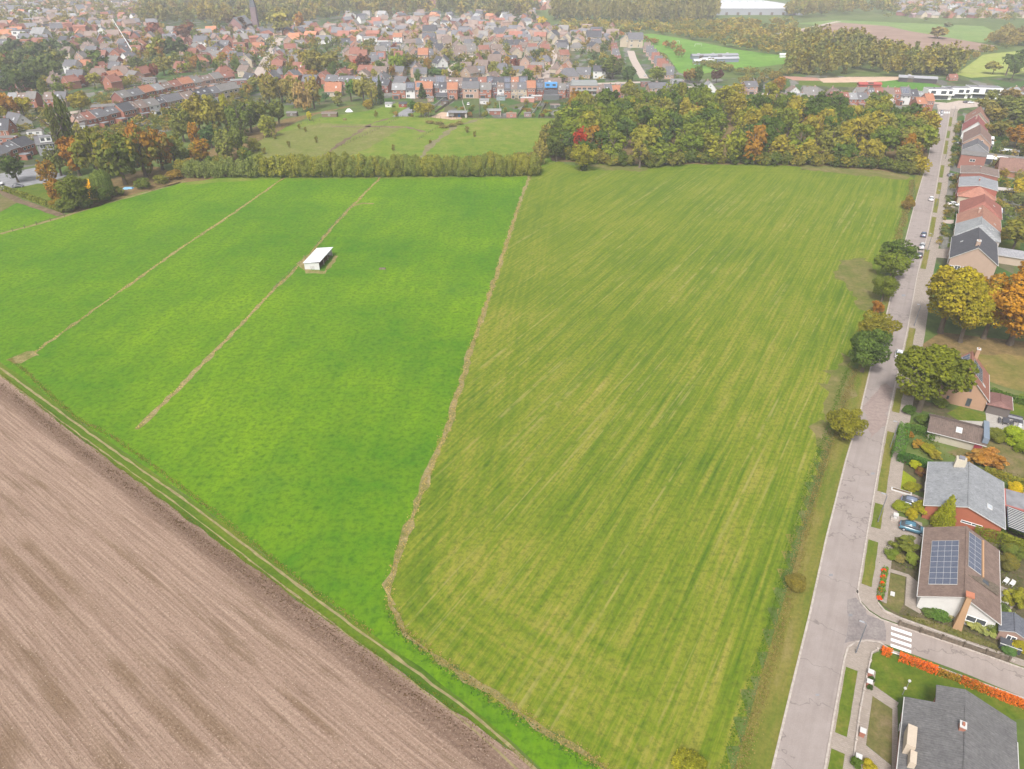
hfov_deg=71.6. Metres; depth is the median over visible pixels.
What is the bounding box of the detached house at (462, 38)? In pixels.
[459,35,470,44]
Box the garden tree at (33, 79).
[22,71,41,88]
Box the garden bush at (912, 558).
[905,552,919,565]
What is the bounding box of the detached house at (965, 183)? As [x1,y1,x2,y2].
[954,176,997,200]
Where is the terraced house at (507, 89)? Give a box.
[504,82,510,97]
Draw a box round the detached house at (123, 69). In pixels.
[111,63,130,75]
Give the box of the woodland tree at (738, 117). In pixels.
[731,109,750,130]
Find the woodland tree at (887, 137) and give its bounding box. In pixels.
[871,127,900,157]
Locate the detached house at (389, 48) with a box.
[387,46,398,54]
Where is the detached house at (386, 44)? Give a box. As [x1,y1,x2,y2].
[380,40,390,49]
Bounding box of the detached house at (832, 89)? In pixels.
[825,86,838,94]
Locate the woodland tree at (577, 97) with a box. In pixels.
[572,93,583,105]
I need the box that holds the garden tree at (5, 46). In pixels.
[0,41,10,53]
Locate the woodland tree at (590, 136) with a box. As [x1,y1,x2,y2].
[584,125,602,151]
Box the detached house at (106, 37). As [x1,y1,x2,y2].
[100,35,110,42]
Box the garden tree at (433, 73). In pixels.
[427,68,441,76]
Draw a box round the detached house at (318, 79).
[301,73,321,88]
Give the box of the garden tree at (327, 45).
[325,42,331,52]
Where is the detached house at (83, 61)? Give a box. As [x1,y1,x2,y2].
[80,58,91,70]
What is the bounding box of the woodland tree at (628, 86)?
[620,79,638,98]
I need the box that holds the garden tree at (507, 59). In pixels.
[503,56,510,63]
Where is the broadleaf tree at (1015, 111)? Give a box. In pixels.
[1006,102,1023,124]
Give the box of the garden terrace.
[960,413,1023,433]
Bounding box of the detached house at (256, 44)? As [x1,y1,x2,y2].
[252,41,264,50]
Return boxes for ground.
[0,0,1023,768]
[0,6,1023,173]
[180,103,361,182]
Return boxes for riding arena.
[818,77,898,82]
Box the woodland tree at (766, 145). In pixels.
[738,138,768,162]
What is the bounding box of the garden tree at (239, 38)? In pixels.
[236,34,241,41]
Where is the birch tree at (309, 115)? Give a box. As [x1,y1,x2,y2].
[306,111,311,120]
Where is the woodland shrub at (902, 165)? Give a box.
[891,160,910,172]
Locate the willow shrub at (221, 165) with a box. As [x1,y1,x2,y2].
[217,157,230,176]
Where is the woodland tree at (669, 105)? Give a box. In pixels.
[646,96,676,113]
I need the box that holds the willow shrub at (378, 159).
[376,155,380,175]
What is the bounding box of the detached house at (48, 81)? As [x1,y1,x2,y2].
[46,73,61,88]
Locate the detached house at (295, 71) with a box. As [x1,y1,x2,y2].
[285,67,302,78]
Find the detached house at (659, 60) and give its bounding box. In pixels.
[657,57,665,66]
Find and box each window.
[934,95,947,98]
[951,94,964,97]
[960,520,982,527]
[965,398,971,405]
[965,614,986,625]
[972,94,989,98]
[1006,634,1016,639]
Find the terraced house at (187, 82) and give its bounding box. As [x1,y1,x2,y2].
[176,76,194,90]
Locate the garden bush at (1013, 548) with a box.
[1000,542,1023,560]
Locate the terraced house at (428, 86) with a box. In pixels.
[423,80,433,97]
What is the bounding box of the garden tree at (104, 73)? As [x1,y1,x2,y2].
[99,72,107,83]
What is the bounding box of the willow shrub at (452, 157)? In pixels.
[449,155,458,175]
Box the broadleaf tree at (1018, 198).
[1010,192,1023,208]
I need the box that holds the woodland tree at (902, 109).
[890,107,911,118]
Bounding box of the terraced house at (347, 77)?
[343,75,354,89]
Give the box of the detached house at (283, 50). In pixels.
[273,48,285,53]
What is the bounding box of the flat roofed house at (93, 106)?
[90,103,114,109]
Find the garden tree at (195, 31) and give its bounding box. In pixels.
[190,29,197,38]
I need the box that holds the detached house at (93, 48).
[84,44,100,53]
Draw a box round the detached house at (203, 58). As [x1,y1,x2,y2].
[193,56,209,68]
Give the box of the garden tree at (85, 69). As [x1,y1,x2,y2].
[80,65,88,73]
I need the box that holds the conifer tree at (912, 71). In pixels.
[904,53,915,73]
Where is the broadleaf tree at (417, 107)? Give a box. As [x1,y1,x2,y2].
[413,102,426,116]
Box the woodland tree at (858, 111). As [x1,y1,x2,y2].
[845,104,862,116]
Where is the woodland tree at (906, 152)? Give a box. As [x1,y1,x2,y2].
[894,142,921,166]
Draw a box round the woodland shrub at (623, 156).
[617,152,628,166]
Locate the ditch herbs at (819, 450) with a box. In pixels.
[719,366,850,768]
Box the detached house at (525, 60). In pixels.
[519,54,530,68]
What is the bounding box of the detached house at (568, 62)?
[563,58,572,67]
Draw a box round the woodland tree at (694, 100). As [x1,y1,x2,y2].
[689,96,699,107]
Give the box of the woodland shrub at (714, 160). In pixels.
[703,150,718,163]
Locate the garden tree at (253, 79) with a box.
[246,75,259,90]
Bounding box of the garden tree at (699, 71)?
[694,65,703,82]
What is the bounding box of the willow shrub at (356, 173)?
[349,152,364,175]
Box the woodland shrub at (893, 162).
[887,158,901,171]
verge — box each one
[735,170,924,768]
[828,748,844,768]
[835,667,857,736]
[861,539,877,586]
[871,503,883,528]
[877,431,894,492]
[892,388,902,412]
[904,327,915,350]
[920,249,929,268]
[928,217,936,236]
[933,198,938,212]
[936,182,941,193]
[939,165,944,177]
[943,140,948,153]
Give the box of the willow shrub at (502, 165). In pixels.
[496,154,507,176]
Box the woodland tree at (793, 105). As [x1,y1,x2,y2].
[784,101,805,121]
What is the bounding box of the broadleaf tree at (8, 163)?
[0,153,24,182]
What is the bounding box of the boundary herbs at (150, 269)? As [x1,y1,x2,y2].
[30,179,281,354]
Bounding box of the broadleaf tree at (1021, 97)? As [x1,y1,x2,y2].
[1017,95,1023,101]
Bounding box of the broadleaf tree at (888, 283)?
[872,275,900,301]
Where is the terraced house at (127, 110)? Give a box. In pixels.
[114,101,135,120]
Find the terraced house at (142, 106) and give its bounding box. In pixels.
[132,98,151,117]
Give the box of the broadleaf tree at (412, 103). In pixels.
[408,99,415,109]
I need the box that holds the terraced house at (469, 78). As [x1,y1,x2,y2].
[463,76,477,80]
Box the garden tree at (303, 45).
[298,43,306,49]
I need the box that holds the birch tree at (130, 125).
[123,120,140,142]
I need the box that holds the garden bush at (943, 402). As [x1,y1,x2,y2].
[932,397,948,408]
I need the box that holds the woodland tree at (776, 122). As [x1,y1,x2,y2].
[757,115,785,150]
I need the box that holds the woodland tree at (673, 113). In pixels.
[657,109,677,125]
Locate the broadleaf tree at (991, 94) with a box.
[985,89,1000,99]
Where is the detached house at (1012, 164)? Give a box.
[994,157,1023,177]
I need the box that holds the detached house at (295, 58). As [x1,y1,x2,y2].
[288,53,302,61]
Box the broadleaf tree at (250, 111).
[236,100,258,132]
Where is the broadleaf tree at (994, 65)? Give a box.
[985,61,1003,73]
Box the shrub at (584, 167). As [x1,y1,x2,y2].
[580,164,587,170]
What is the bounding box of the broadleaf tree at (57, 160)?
[42,144,68,175]
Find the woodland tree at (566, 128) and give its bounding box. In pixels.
[554,126,577,142]
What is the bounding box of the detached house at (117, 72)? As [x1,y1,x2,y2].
[105,68,122,78]
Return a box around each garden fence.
[424,98,443,115]
[435,97,454,112]
[898,620,1011,662]
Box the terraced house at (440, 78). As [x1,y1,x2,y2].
[435,74,445,81]
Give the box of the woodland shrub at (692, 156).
[686,150,700,161]
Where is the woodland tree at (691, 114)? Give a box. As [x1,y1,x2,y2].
[682,110,699,125]
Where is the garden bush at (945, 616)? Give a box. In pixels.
[929,607,952,622]
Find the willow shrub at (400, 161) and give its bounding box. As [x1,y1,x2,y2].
[395,153,406,176]
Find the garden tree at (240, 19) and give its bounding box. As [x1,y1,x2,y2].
[225,15,246,26]
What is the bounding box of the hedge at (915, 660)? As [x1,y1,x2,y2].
[898,652,938,674]
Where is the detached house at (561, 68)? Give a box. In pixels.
[555,62,568,74]
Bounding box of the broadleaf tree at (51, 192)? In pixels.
[43,178,61,199]
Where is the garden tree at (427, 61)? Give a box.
[423,57,431,68]
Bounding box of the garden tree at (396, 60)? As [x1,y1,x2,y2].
[388,52,406,65]
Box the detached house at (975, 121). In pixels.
[960,114,987,138]
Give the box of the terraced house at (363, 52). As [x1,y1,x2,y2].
[357,48,368,55]
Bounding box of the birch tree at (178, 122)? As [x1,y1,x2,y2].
[167,106,192,141]
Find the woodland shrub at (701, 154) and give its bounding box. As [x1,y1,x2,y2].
[693,151,707,162]
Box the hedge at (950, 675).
[938,667,960,682]
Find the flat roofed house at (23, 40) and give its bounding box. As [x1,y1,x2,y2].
[19,39,30,46]
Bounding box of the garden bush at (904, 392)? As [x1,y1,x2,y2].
[900,385,915,395]
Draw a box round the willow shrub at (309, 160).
[302,154,313,176]
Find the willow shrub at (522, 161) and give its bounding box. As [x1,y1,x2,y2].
[516,153,529,175]
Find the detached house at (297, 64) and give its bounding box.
[292,62,308,69]
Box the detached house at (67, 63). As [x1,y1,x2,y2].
[62,58,82,72]
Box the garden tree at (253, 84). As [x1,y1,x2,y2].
[247,82,256,90]
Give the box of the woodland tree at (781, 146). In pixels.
[769,134,795,160]
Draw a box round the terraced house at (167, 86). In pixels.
[158,81,179,93]
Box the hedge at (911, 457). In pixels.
[897,451,934,469]
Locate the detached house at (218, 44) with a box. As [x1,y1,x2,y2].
[212,41,224,50]
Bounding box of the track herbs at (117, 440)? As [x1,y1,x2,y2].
[8,358,371,633]
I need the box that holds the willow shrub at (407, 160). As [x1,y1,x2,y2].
[404,155,416,176]
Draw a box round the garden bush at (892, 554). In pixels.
[884,548,898,560]
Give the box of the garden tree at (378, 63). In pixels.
[375,60,384,65]
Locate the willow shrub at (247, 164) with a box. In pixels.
[244,156,256,176]
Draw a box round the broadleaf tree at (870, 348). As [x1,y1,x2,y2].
[847,328,893,372]
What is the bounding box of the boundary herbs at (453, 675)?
[380,606,604,768]
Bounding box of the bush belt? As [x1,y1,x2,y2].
[558,16,798,51]
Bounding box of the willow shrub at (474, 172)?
[469,155,483,175]
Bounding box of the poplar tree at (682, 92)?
[678,82,686,109]
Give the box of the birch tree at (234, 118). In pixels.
[224,105,249,134]
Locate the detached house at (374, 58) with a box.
[368,54,378,64]
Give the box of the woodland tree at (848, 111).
[838,105,856,121]
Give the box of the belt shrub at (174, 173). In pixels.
[165,169,182,179]
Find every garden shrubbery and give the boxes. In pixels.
[936,120,963,243]
[989,114,1023,240]
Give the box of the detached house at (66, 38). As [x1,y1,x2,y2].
[57,35,71,42]
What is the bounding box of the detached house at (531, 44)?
[527,43,537,46]
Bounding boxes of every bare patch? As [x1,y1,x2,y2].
[590,164,649,171]
[796,164,910,179]
[808,419,831,451]
[818,352,857,424]
[833,258,886,304]
[854,288,882,310]
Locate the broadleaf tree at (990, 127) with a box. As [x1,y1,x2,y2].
[984,123,994,132]
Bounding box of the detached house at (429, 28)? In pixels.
[422,24,436,32]
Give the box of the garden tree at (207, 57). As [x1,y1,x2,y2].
[202,54,211,63]
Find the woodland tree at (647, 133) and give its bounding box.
[629,124,661,145]
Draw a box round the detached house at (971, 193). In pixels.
[956,186,995,202]
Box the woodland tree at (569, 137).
[556,131,574,157]
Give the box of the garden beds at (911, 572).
[884,524,1023,659]
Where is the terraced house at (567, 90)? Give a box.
[565,83,568,98]
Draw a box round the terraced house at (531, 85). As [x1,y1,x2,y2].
[527,78,535,96]
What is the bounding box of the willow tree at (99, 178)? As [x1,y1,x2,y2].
[88,168,113,196]
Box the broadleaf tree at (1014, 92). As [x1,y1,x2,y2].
[1000,87,1023,98]
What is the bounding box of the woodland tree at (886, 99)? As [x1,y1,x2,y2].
[880,94,893,111]
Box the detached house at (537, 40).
[531,36,540,43]
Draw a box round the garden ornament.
[890,512,898,522]
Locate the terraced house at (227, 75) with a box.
[219,70,234,82]
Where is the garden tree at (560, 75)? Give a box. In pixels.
[553,73,567,78]
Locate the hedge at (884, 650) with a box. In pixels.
[880,645,892,657]
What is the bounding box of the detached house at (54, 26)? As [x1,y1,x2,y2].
[49,22,62,31]
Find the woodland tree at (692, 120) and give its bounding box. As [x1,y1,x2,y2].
[683,115,700,130]
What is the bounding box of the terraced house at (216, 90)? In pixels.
[207,84,222,100]
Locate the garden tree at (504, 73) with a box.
[502,69,512,76]
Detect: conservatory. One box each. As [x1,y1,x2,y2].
[985,155,1002,164]
[998,187,1014,196]
[999,148,1019,155]
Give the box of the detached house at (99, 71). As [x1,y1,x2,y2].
[86,66,107,82]
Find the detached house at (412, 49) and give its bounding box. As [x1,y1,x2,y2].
[407,44,417,55]
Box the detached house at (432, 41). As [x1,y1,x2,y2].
[425,38,437,44]
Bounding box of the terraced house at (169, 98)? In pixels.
[160,92,183,107]
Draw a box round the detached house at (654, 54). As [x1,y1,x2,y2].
[651,51,659,63]
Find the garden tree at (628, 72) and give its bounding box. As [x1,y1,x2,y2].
[621,65,636,81]
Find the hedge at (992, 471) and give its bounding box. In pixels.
[984,466,1023,487]
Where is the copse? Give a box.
[984,22,1023,43]
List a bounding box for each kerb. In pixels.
[771,108,938,768]
[824,640,1023,768]
[856,108,950,593]
[856,590,1023,669]
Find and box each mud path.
[326,116,396,153]
[332,126,425,131]
[419,117,485,160]
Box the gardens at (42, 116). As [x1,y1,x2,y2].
[1,88,176,140]
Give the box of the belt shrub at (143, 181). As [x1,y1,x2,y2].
[133,177,150,188]
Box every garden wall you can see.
[853,647,878,755]
[877,602,1014,661]
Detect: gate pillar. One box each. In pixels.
[856,752,862,759]
[858,727,866,737]
[866,678,872,686]
[867,668,873,676]
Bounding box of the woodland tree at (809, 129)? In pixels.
[788,123,815,155]
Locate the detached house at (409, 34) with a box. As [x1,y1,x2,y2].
[407,29,417,38]
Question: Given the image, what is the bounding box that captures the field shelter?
[303,247,332,269]
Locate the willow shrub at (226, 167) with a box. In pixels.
[223,157,235,176]
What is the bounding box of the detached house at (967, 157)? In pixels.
[957,150,986,167]
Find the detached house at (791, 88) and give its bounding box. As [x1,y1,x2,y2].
[785,85,799,92]
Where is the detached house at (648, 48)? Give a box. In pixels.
[646,44,653,55]
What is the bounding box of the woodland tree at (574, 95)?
[565,88,594,104]
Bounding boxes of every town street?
[36,81,943,117]
[254,37,283,75]
[447,56,472,74]
[538,49,556,78]
[627,51,647,77]
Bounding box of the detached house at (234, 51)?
[225,50,236,59]
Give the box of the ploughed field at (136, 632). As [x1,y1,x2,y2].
[0,377,530,768]
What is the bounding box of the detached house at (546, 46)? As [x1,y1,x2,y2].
[539,44,549,50]
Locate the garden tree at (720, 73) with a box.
[711,68,724,82]
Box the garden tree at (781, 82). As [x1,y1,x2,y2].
[773,76,785,89]
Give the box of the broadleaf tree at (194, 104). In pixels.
[181,92,203,130]
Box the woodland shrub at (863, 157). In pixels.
[857,156,867,167]
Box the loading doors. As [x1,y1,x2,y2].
[725,12,795,14]
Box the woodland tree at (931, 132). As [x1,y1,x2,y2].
[913,124,938,147]
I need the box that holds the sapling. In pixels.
[872,300,884,312]
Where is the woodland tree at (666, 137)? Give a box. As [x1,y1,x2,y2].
[651,126,671,151]
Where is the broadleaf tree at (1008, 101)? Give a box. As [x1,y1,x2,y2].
[993,95,1020,108]
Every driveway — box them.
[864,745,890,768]
[895,516,921,545]
[898,493,922,514]
[937,249,948,257]
[943,220,953,223]
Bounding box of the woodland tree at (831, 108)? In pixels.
[808,106,837,115]
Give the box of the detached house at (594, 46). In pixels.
[586,40,600,51]
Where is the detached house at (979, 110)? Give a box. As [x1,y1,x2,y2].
[964,106,988,122]
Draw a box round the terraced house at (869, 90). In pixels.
[863,87,874,92]
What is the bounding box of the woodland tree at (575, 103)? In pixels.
[565,99,582,114]
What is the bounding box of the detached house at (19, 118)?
[5,111,33,130]
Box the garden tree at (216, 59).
[213,56,220,62]
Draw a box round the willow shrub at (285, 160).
[280,154,293,177]
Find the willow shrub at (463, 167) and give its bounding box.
[459,156,469,175]
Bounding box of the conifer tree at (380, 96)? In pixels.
[377,75,383,103]
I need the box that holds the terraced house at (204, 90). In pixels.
[190,87,218,102]
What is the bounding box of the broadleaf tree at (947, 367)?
[894,343,979,412]
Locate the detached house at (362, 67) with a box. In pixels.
[357,63,372,72]
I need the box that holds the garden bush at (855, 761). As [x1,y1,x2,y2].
[850,755,863,768]
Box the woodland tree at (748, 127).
[731,122,766,146]
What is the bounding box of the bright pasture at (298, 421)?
[0,177,599,768]
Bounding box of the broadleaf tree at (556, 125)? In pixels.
[546,119,564,130]
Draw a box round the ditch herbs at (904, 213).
[892,179,915,239]
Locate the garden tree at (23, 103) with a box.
[13,97,32,115]
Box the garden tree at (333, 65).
[326,61,338,74]
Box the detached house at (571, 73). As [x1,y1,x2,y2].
[559,66,578,80]
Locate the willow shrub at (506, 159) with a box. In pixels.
[503,154,512,175]
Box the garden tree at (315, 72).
[304,69,318,74]
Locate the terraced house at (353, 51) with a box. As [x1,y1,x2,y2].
[349,45,360,55]
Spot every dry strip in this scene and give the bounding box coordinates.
[0,181,185,233]
[34,177,284,352]
[135,177,380,428]
[382,176,530,605]
[390,606,603,768]
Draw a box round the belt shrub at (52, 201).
[48,197,60,207]
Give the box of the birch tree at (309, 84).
[302,74,321,108]
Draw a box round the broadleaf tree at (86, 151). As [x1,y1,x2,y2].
[67,126,109,174]
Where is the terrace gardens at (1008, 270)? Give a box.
[934,101,1023,279]
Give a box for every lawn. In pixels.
[16,183,61,200]
[389,108,399,113]
[866,696,891,764]
[871,653,1023,718]
[882,573,904,613]
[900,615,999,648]
[923,333,1023,360]
[947,394,1023,436]
[947,441,1023,477]
[978,354,1023,391]
[998,240,1019,248]
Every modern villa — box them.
[923,87,955,99]
[942,86,972,98]
[966,85,1003,98]
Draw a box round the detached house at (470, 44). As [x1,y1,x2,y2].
[464,42,476,51]
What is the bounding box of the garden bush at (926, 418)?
[914,414,929,426]
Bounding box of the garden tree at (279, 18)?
[264,8,293,30]
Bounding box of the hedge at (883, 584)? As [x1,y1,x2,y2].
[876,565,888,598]
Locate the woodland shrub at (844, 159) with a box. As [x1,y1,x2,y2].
[836,154,851,166]
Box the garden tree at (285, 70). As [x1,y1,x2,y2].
[282,65,290,74]
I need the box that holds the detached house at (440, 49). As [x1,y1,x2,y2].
[438,44,448,55]
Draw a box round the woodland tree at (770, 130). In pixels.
[751,126,780,149]
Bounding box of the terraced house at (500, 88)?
[497,83,503,94]
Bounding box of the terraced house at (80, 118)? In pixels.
[70,113,94,127]
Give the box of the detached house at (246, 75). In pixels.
[242,72,257,80]
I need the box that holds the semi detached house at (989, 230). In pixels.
[952,216,1000,245]
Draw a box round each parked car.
[12,183,23,187]
[894,349,903,356]
[899,519,923,535]
[900,495,923,507]
[918,242,924,249]
[920,232,926,237]
[948,201,958,206]
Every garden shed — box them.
[286,111,297,116]
[321,111,337,116]
[385,102,392,106]
[398,102,406,106]
[427,96,433,101]
[441,100,448,104]
[479,98,488,103]
[489,108,500,114]
[496,95,505,99]
[506,112,516,117]
[520,97,533,101]
[524,112,530,116]
[531,95,541,99]
[550,103,559,108]
[996,612,1023,654]
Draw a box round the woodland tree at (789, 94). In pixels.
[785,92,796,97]
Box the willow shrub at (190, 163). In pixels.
[184,158,198,177]
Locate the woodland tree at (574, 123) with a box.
[562,116,587,147]
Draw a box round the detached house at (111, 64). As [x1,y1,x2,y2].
[107,60,120,68]
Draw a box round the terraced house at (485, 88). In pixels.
[479,81,491,97]
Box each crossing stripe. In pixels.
[891,626,911,635]
[891,632,910,641]
[891,638,910,646]
[891,644,910,652]
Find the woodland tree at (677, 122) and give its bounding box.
[665,111,683,145]
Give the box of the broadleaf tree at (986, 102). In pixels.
[974,97,996,110]
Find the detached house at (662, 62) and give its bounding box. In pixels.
[659,61,668,67]
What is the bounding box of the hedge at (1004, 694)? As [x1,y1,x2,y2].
[960,675,1023,708]
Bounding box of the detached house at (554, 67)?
[549,62,560,72]
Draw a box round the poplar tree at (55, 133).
[34,102,65,159]
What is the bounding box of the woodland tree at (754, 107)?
[743,105,761,115]
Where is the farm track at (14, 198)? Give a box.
[0,189,64,215]
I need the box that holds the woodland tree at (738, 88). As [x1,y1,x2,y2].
[726,83,746,116]
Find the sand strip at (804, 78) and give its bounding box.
[783,76,819,80]
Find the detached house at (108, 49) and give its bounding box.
[103,46,113,52]
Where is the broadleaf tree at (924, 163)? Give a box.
[912,155,932,174]
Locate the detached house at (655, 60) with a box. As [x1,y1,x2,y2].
[654,54,662,66]
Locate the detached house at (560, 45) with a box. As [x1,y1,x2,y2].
[555,41,567,53]
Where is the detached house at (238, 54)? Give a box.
[236,51,245,58]
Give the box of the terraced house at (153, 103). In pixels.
[142,96,161,114]
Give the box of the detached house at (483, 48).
[477,44,489,54]
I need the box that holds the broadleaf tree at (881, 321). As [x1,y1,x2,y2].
[857,309,902,339]
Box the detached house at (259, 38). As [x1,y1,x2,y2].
[256,34,264,41]
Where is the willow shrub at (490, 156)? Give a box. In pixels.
[485,150,495,175]
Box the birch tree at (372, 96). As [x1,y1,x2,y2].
[365,82,377,104]
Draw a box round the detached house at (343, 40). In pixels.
[340,38,349,46]
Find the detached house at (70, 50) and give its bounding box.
[59,46,75,57]
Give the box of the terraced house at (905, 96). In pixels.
[899,85,910,104]
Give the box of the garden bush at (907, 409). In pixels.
[902,404,916,414]
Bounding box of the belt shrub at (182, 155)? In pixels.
[175,148,190,160]
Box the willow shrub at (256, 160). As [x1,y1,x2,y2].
[253,153,268,176]
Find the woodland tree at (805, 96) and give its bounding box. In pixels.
[799,94,814,122]
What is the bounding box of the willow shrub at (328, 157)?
[325,151,335,176]
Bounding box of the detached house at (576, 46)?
[569,41,583,50]
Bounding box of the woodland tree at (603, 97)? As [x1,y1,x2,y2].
[594,90,613,107]
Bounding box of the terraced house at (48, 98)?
[43,90,54,107]
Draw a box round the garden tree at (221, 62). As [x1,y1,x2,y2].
[217,60,226,66]
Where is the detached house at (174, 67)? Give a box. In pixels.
[172,60,190,72]
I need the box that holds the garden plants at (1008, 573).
[989,541,1022,591]
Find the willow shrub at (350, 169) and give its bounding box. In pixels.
[345,155,357,177]
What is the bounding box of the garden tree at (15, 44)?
[3,38,22,50]
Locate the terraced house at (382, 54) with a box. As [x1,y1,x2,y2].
[376,50,386,60]
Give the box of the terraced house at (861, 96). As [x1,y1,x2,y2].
[856,91,867,107]
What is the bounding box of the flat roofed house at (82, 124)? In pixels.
[71,122,84,128]
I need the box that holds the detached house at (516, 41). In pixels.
[513,38,523,44]
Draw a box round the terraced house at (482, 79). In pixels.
[478,76,486,81]
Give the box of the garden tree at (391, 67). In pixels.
[388,65,394,78]
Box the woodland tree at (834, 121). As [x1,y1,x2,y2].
[824,115,842,131]
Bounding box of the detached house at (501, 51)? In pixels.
[497,47,506,54]
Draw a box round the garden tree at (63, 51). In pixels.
[55,47,68,59]
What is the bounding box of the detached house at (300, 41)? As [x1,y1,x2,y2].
[293,39,305,48]
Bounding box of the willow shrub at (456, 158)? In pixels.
[452,155,463,176]
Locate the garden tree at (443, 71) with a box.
[441,69,448,76]
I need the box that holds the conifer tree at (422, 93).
[418,83,425,98]
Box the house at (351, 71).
[334,69,353,75]
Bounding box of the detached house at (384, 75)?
[376,70,390,78]
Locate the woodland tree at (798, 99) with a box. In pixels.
[786,94,806,129]
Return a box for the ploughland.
[800,23,993,52]
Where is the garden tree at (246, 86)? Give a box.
[242,83,252,94]
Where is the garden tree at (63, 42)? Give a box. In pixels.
[54,40,72,49]
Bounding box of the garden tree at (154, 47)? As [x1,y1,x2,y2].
[145,36,165,57]
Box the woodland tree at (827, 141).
[815,124,847,158]
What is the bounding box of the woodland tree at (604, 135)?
[594,129,619,150]
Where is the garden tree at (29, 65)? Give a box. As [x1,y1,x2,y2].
[18,60,41,76]
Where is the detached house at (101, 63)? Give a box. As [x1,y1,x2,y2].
[92,61,106,66]
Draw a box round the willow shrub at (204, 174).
[199,163,209,177]
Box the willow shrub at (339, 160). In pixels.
[336,155,347,177]
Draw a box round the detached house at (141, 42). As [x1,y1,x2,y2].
[136,38,146,45]
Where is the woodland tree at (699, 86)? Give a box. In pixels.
[689,82,707,94]
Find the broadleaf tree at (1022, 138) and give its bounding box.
[1017,135,1023,145]
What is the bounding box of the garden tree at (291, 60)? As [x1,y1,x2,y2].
[288,55,294,66]
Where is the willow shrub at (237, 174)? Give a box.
[232,159,246,176]
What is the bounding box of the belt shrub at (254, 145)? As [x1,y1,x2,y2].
[247,137,260,149]
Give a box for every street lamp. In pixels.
[855,620,866,652]
[877,492,886,521]
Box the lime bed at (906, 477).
[901,471,915,489]
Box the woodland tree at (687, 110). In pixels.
[683,105,704,115]
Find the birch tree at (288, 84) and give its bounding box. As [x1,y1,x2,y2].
[282,74,298,107]
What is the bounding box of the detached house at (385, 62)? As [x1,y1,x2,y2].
[380,60,389,72]
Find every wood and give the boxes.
[133,0,541,24]
[548,0,721,21]
[781,23,972,74]
[783,0,900,14]
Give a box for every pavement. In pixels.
[826,670,875,768]
[843,641,881,678]
[858,587,1023,666]
[859,108,957,602]
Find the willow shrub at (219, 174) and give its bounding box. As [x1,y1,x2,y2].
[214,162,223,177]
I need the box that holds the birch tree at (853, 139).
[839,134,855,158]
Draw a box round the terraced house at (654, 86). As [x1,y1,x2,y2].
[645,81,667,91]
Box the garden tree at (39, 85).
[36,79,47,94]
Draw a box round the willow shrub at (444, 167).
[438,155,448,175]
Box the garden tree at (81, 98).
[66,91,90,111]
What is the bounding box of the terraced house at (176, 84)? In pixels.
[167,78,183,91]
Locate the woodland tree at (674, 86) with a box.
[661,82,680,103]
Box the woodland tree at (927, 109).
[911,107,930,118]
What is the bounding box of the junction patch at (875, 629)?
[845,598,885,642]
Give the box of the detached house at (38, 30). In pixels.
[29,25,52,38]
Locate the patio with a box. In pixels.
[1001,586,1014,608]
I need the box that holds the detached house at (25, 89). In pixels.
[15,80,36,90]
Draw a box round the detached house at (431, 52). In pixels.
[429,48,433,57]
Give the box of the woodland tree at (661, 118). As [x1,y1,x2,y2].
[647,105,672,137]
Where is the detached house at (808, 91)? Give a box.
[800,85,818,96]
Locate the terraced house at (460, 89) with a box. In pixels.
[458,82,462,97]
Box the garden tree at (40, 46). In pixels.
[28,41,47,53]
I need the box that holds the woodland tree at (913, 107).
[902,102,923,113]
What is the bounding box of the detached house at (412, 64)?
[406,61,416,73]
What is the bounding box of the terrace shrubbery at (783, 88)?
[660,52,848,92]
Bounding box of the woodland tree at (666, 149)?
[648,140,677,160]
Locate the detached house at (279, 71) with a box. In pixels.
[276,65,284,77]
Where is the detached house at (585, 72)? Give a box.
[576,66,590,78]
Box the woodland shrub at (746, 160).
[742,149,757,164]
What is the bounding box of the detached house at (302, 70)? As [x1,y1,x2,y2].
[298,67,306,75]
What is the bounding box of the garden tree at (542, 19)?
[537,16,546,22]
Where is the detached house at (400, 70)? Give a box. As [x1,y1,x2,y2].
[391,64,406,77]
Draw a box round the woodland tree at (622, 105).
[614,100,632,114]
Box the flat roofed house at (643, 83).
[640,81,650,86]
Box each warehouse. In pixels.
[690,53,738,59]
[693,58,712,63]
[702,56,739,61]
[716,0,805,14]
[779,53,787,57]
[856,81,882,87]
[898,74,937,83]
[909,13,931,17]
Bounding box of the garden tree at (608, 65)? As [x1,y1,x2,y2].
[601,55,624,78]
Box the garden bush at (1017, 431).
[1002,425,1023,445]
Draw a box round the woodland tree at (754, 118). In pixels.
[742,106,764,127]
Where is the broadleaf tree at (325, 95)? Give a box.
[322,92,328,101]
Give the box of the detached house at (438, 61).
[431,55,447,66]
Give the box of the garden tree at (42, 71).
[38,66,50,77]
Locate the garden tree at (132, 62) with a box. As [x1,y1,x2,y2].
[126,56,144,67]
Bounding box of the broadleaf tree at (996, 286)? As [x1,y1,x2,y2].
[975,272,1023,339]
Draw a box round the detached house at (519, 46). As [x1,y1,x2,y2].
[510,44,522,54]
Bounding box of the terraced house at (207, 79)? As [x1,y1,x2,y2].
[198,74,216,86]
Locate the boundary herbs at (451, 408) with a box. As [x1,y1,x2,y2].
[381,203,520,605]
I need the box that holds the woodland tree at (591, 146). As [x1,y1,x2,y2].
[576,139,598,156]
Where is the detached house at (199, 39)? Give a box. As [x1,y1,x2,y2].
[192,34,209,46]
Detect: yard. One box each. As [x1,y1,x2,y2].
[0,168,66,187]
[392,107,414,116]
[432,112,461,119]
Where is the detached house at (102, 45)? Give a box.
[99,42,111,49]
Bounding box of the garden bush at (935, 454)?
[929,449,942,459]
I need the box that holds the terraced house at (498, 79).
[494,75,503,82]
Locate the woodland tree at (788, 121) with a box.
[778,107,799,136]
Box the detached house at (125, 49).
[120,45,130,51]

